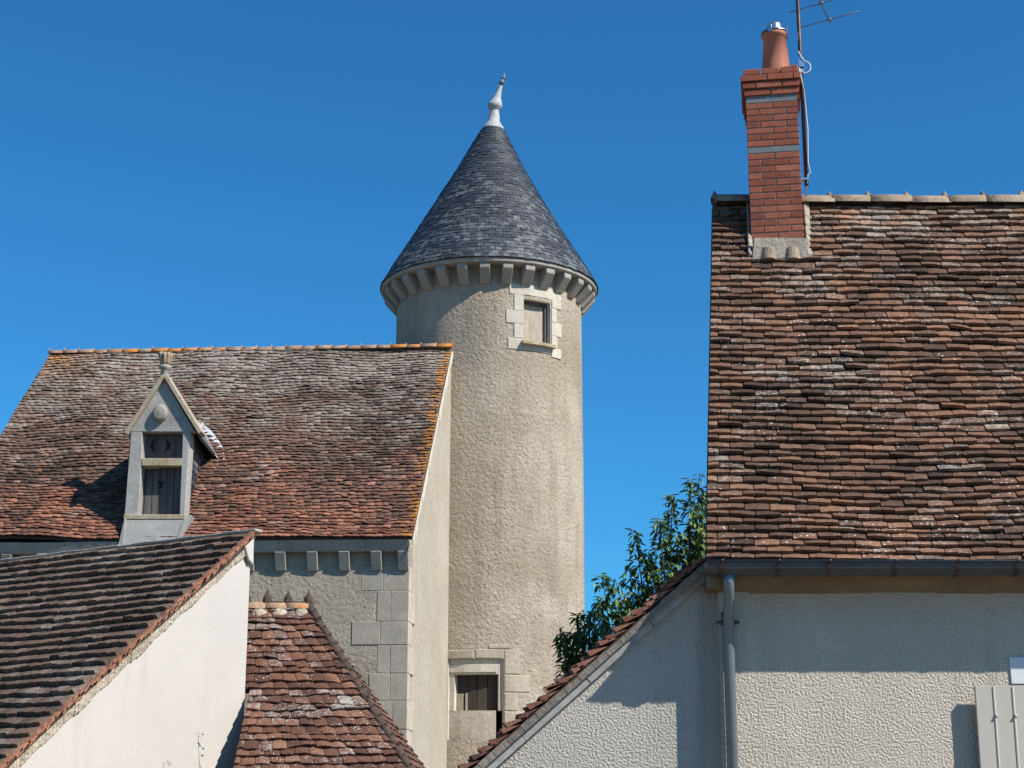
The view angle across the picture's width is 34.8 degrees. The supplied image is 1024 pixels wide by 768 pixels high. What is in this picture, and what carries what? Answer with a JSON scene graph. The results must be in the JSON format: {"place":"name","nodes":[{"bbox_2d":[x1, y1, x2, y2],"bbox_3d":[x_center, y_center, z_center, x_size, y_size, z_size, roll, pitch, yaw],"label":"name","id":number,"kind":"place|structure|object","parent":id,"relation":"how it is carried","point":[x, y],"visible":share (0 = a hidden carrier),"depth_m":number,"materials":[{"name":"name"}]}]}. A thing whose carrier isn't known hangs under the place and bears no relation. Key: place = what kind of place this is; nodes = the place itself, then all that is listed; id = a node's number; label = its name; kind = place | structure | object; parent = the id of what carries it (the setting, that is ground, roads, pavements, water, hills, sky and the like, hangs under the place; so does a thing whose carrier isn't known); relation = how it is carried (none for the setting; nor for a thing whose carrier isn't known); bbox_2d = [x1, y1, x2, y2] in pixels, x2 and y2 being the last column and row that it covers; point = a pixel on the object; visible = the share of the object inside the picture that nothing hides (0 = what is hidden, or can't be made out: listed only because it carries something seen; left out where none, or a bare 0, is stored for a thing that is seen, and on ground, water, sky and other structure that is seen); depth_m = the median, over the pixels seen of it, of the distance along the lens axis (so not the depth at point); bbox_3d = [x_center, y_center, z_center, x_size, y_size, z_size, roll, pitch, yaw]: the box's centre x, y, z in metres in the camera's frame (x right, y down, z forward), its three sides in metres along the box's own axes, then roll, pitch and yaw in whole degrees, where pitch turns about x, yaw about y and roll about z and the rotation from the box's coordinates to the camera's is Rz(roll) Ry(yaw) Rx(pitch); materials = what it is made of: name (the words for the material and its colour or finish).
{"place":"outdoors","nodes":[
{"label":"outdoors","id":0,"kind":"place"},
{"bbox_2d":[197,732,204,767],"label":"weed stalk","id":1,"kind":"object","parent":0,"point":[202,755],"visible":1,"depth_m":11.72,"materials":[{"name":"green plant"}]},
{"bbox_2d":[0,342,452,767],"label":"manor house","id":2,"kind":"structure","parent":0,"point":[325,469],"depth_m":32.05,"materials":[{"name":"tile"}]},
{"bbox_2d":[0,0,1023,650],"label":"sky","id":3,"kind":"structure","parent":0,"point":[174,173],"materials":[{"name":"blue"}]},
{"bbox_2d":[693,22,1023,767],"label":"roughcast house","id":4,"kind":"structure","parent":0,"point":[864,560],"depth_m":11.56,"materials":[{"name":"tile"}]},
{"bbox_2d":[790,0,859,196],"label":"tv antenna","id":5,"kind":"object","parent":4,"relation":"attached to","point":[801,68],"visible":0.96,"depth_m":14.22,"materials":[{"name":"metal"}]},
{"label":"ground","id":6,"kind":"structure","parent":0,"visible":0},
{"bbox_2d":[0,529,262,767],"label":"gabled cottage","id":7,"kind":"structure","parent":6,"relation":"on","point":[132,655],"depth_m":20.51,"materials":[{"name":"tile"}]},
{"bbox_2d":[233,590,424,767],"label":"hipped outhouse","id":8,"kind":"structure","parent":6,"relation":"on","point":[312,702],"depth_m":21.07,"materials":[{"name":"tile"}]},
{"bbox_2d":[380,72,598,767],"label":"round tower","id":9,"kind":"structure","parent":6,"relation":"on","point":[489,277],"depth_m":36.13,"materials":[{"name":"beige paint"}]},
{"bbox_2d":[447,645,529,739],"bbox_3d":[-0.540,6.635,34.529,1.825,2.202,0.577,0,-14,0],"label":"lower window","id":10,"kind":"structure","parent":9,"relation":"in","point":[475,686],"depth_m":34.48,"materials":[{"name":"stone"}]},
{"bbox_2d":[506,283,560,359],"bbox_3d":[0.486,-1.401,36.739,1.445,1.588,0.518,8,-17,-30],"label":"upper window","id":11,"kind":"structure","parent":9,"relation":"in","point":[542,329],"depth_m":36.76,"materials":[{"name":"white stone"}]},
{"bbox_2d":[550,610,623,678],"bbox_3d":[0.723,3.734,14.585,0.774,3.386,0.581,0,-14,0],"label":"dark shrub","id":12,"kind":"object","parent":6,"relation":"on","point":[569,651],"visible":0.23,"depth_m":14.79,"materials":[{"name":"green plant"}]},
{"bbox_2d":[457,557,721,767],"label":"lean to annex","id":13,"kind":"object","parent":6,"relation":"on","point":[639,688],"visible":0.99,"depth_m":10.96,"materials":[{"name":"white paint"}]},
{"bbox_2d":[590,473,706,647],"bbox_3d":[1.566,3.434,16.796,1.568,5.080,1.015,2,-15,-10],"label":"cherry tree","id":14,"kind":"object","parent":6,"relation":"on","point":[696,546],"visible":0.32,"depth_m":16.95,"materials":[{"name":"green plant"}]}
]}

